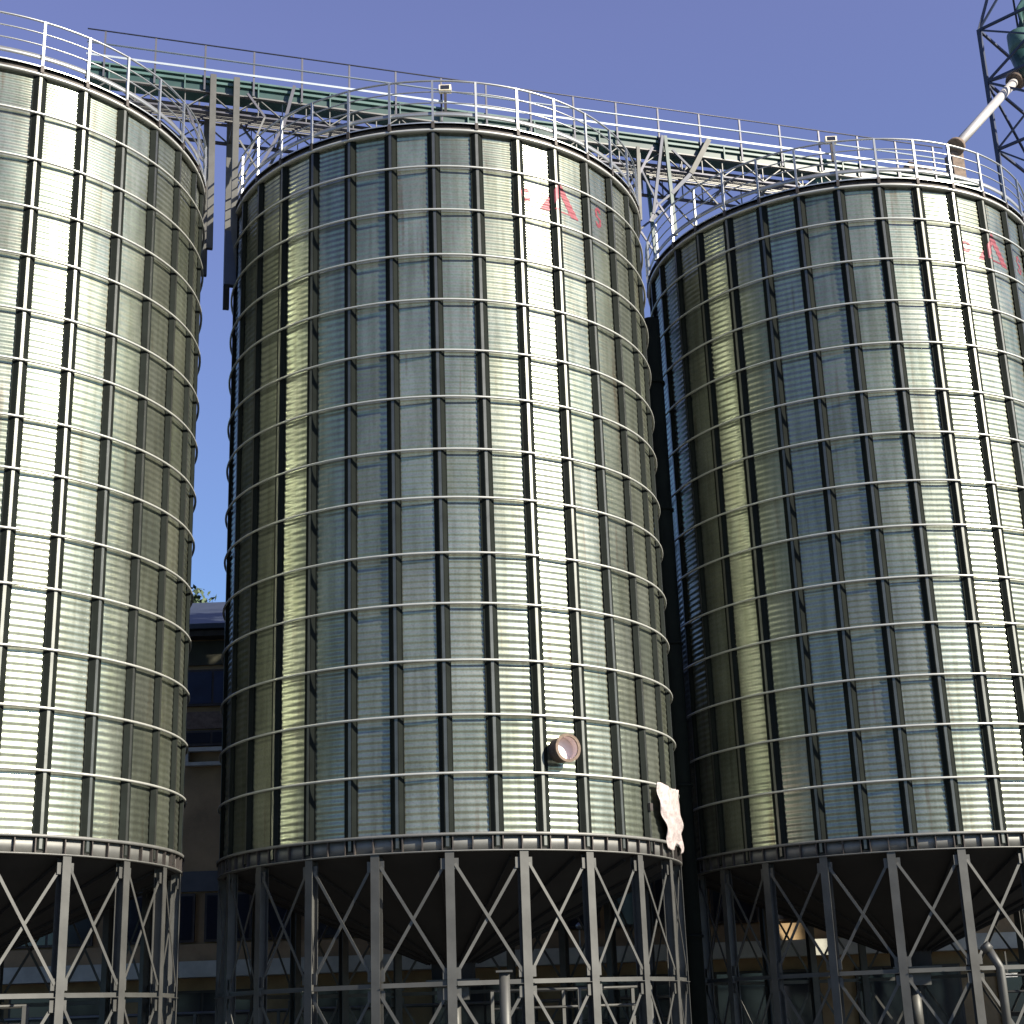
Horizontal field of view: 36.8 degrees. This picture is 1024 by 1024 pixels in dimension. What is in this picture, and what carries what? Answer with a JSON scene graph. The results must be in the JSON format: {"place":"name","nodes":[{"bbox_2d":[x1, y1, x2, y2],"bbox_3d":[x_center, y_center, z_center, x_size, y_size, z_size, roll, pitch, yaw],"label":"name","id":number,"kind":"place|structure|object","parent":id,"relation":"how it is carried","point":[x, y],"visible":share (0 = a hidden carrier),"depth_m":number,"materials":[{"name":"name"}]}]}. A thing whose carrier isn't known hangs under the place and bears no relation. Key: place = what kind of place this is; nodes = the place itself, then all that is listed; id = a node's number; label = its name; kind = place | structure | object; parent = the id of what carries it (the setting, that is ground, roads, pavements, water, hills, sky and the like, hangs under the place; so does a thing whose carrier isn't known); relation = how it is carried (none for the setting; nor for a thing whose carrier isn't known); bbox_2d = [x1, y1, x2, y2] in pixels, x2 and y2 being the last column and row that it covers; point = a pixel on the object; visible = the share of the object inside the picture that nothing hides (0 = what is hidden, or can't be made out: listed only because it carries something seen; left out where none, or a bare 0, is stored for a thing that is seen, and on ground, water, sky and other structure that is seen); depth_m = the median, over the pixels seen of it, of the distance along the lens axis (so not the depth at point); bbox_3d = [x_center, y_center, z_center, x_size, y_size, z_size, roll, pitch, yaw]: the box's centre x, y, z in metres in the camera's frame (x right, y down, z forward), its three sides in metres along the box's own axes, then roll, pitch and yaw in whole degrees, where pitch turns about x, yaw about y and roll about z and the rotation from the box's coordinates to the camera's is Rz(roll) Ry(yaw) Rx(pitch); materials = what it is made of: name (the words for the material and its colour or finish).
{"place":"outdoors","nodes":[
{"label":"outdoors","id":0,"kind":"place"},
{"bbox_2d":[0,1004,28,1023],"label":"service platform","id":1,"kind":"structure","parent":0,"point":[25,1013],"depth_m":24.89,"materials":[{"name":"metal"}]},
{"bbox_2d":[0,602,1023,1023],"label":"mill building","id":2,"kind":"structure","parent":0,"point":[198,916],"depth_m":38.24,"materials":[{"name":"stone"}]},
{"bbox_2d":[7,998,99,1023],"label":"window","id":3,"kind":"structure","parent":2,"relation":"in","point":[73,1010],"depth_m":38.07,"materials":[{"name":"glass"}]},
{"bbox_2d":[15,915,94,948],"bbox_3d":[-11.689,10.358,38.777,2.300,1.190,0.107,-2,-18,0],"label":"window","id":4,"kind":"structure","parent":2,"relation":"in","point":[83,926],"depth_m":38.61,"materials":[{"name":"glass"}]},
{"bbox_2d":[102,894,195,944],"bbox_3d":[-9.140,10.267,38.777,2.300,1.190,0.107,-2,-18,0],"label":"window","id":5,"kind":"structure","parent":2,"relation":"in","point":[188,901],"depth_m":38.72,"materials":[{"name":"glass"}]},
{"bbox_2d":[186,730,221,746],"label":"window","id":6,"kind":"structure","parent":2,"relation":"in","point":[200,737],"depth_m":40.15,"materials":[{"name":"glass"}]},
{"bbox_2d":[187,669,223,706],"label":"window","id":7,"kind":"structure","parent":2,"relation":"in","point":[205,687],"depth_m":40.56,"materials":[{"name":"glass"}]},
{"bbox_2d":[177,989,249,1023],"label":"window","id":8,"kind":"structure","parent":2,"relation":"in","point":[201,1000],"depth_m":38.06,"materials":[{"name":"glass"}]},
{"bbox_2d":[204,892,289,941],"bbox_3d":[-6.592,10.177,38.777,2.300,1.190,0.107,-2,-18,0],"label":"window","id":9,"kind":"structure","parent":2,"relation":"in","point":[211,899],"depth_m":38.71,"materials":[{"name":"glass"}]},
{"bbox_2d":[318,922,354,937],"bbox_3d":[-4.044,10.086,38.777,2.300,1.190,0.107,-2,-18,0],"label":"window","id":10,"kind":"structure","parent":2,"relation":"in","point":[330,933],"depth_m":38.58,"materials":[{"name":"glass"}]},
{"bbox_2d":[300,986,393,1023],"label":"window","id":11,"kind":"structure","parent":2,"relation":"in","point":[356,1001],"depth_m":38.03,"materials":[{"name":"glass"}]},
{"bbox_2d":[432,978,537,1023],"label":"window","id":12,"kind":"structure","parent":2,"relation":"in","point":[481,1013],"depth_m":37.97,"materials":[{"name":"glass"}]},
{"bbox_2d":[554,908,600,929],"bbox_3d":[1.053,9.904,38.777,2.300,1.190,0.107,-2,-18,0],"label":"window","id":13,"kind":"structure","parent":2,"relation":"in","point":[571,924],"depth_m":38.59,"materials":[{"name":"glass"}]},
{"bbox_2d":[573,974,670,1023],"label":"window","id":14,"kind":"structure","parent":2,"relation":"in","point":[664,1003],"depth_m":37.99,"materials":[{"name":"glass"}]},
{"bbox_2d":[614,878,664,926],"bbox_3d":[3.602,9.814,38.777,2.300,1.190,0.107,-2,-18,0],"label":"window","id":15,"kind":"structure","parent":2,"relation":"in","point":[656,886],"depth_m":38.70,"materials":[{"name":"glass"}]},
{"bbox_2d":[710,890,794,923],"bbox_3d":[6.150,9.723,38.777,2.300,1.190,0.107,-2,-18,0],"label":"window","id":16,"kind":"structure","parent":2,"relation":"in","point":[714,896],"depth_m":38.63,"materials":[{"name":"glass"}]},
{"bbox_2d":[714,969,823,1023],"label":"window","id":17,"kind":"structure","parent":2,"relation":"in","point":[751,995],"depth_m":37.97,"materials":[{"name":"glass"}]},
{"bbox_2d":[854,963,966,1023],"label":"window","id":18,"kind":"structure","parent":2,"relation":"in","point":[947,992],"depth_m":37.94,"materials":[{"name":"glass"}]},
{"bbox_2d":[996,961,1023,1023],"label":"window","id":19,"kind":"structure","parent":2,"relation":"in","point":[1013,983],"depth_m":37.97,"materials":[{"name":"glass"}]},
{"bbox_2d":[0,0,1023,602],"label":"sky","id":20,"kind":"structure","parent":0,"point":[907,69],"materials":[{"name":"blue"}]},
{"bbox_2d":[490,985,653,1023],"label":"service platform","id":21,"kind":"structure","parent":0,"point":[563,1006],"depth_m":27.48,"materials":[{"name":"metal"}]},
{"bbox_2d":[575,922,581,946],"bbox_3d":[1.673,10.456,38.071,0.195,0.620,0.200,-2,-18,0],"label":"globe lamp","id":22,"kind":"object","parent":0,"point":[578,926],"visible":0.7,"depth_m":38.05,"materials":[{"name":"metal"}]},
{"label":"ground","id":23,"kind":"structure","parent":0,"visible":0},
{"bbox_2d":[0,11,206,1023],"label":"grain silo","id":24,"kind":"object","parent":23,"relation":"on","point":[102,200],"visible":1,"depth_m":26.81,"materials":[{"name":"metal"}]},
{"bbox_2d":[190,584,216,602],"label":"leafy tree","id":25,"kind":"object","parent":23,"relation":"on","point":[196,597],"visible":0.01,"depth_m":54.59,"materials":[{"name":"green plant"}]},
{"bbox_2d":[0,995,670,1023],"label":"pipe railing","id":26,"kind":"object","parent":23,"relation":"on","point":[195,1014],"visible":0.38,"depth_m":36.75,"materials":[{"name":"grey metal"}]},
{"bbox_2d":[214,80,691,1023],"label":"grain silo","id":27,"kind":"object","parent":23,"relation":"on","point":[448,746],"visible":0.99,"depth_m":28.34,"materials":[{"name":"metal"}]},
{"bbox_2d":[85,28,945,309],"bbox_3d":[0.801,-6.916,35.870,21.025,5.856,1.438,3,-19,-16],"label":"overhead catwalk","id":28,"kind":"object","parent":27,"relation":"on","point":[235,119],"visible":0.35,"depth_m":34.98,"materials":[{"name":"metal"}]},
{"bbox_2d":[439,84,450,111],"bbox_3d":[-1.525,-9.448,35.212,0.280,0.670,0.168,-2,-18,0],"label":"floodlight","id":29,"kind":"object","parent":28,"relation":"attached to","point":[446,87],"visible":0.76,"depth_m":35.21,"materials":[{"name":"white metal"}]},
{"bbox_2d":[89,60,979,189],"bbox_3d":[1.366,-8.857,36.346,21.900,1.800,0.515,3,-19,-16],"label":"chain conveyor","id":30,"kind":"object","parent":28,"relation":"on","point":[225,85],"visible":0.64,"depth_m":35.48,"materials":[{"name":"metal"}]},
{"bbox_2d":[824,136,836,161],"bbox_3d":[7.888,-8.942,37.965,0.280,0.670,0.168,-2,-18,0],"label":"floodlight","id":31,"kind":"object","parent":28,"relation":"attached to","point":[830,138],"visible":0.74,"depth_m":37.97,"materials":[{"name":"white metal"}]},
{"bbox_2d":[657,782,683,853],"bbox_3d":[2.990,5.716,28.692,0.132,1.200,1.470,-9,-19,20],"label":"plastic film","id":32,"kind":"object","parent":27,"relation":"attached to","point":[669,807],"visible":1,"depth_m":28.55,"materials":[{"name":"white plastic"}]},
{"bbox_2d":[496,970,512,1023],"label":"vent pipe","id":33,"kind":"object","parent":23,"relation":"on","point":[505,999],"visible":1,"depth_m":24.08,"materials":[{"name":"metal"}]},
{"bbox_2d":[645,317,707,1023],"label":"vertical duct","id":34,"kind":"object","parent":23,"relation":"on","point":[694,934],"visible":0.7,"depth_m":32.34,"materials":[{"name":"metal"}]},
{"bbox_2d":[645,138,1023,1023],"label":"grain silo","id":35,"kind":"object","parent":23,"relation":"on","point":[843,370],"visible":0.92,"depth_m":31.08,"materials":[{"name":"metal"}]},
{"bbox_2d":[1004,951,1017,976],"bbox_3d":[10.705,9.786,33.307,0.420,0.530,0.130,-2,-18,0],"label":"tube lamp","id":36,"kind":"object","parent":35,"relation":"hanging from","point":[1006,964],"visible":0.55,"depth_m":33.28,"materials":[{"name":"metal"}]},
{"bbox_2d":[980,941,1011,1023],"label":"vent pipe","id":37,"kind":"object","parent":23,"relation":"on","point":[986,947],"visible":1,"depth_m":27.12,"materials":[{"name":"metal"}]},
{"bbox_2d":[976,0,1023,212],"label":"elevator tower","id":38,"kind":"structure","parent":23,"relation":"on","point":[989,83],"depth_m":43.68,"materials":[{"name":"metal"}]},
{"bbox_2d":[946,70,1023,154],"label":"grain spout","id":39,"kind":"object","parent":38,"relation":"attached to","point":[1015,79],"visible":0.82,"depth_m":41.43,"materials":[{"name":"paint"}]},
{"bbox_2d":[1007,0,1023,77],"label":"bucket elevator","id":40,"kind":"object","parent":38,"relation":"on","point":[1014,41],"visible":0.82,"depth_m":44.00,"materials":[{"name":"teal paint"}]},
{"bbox_2d":[1006,974,1023,1015],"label":"service platform","id":41,"kind":"structure","parent":23,"relation":"on","point":[1014,991],"depth_m":29.78,"materials":[{"name":"metal"}]}
]}

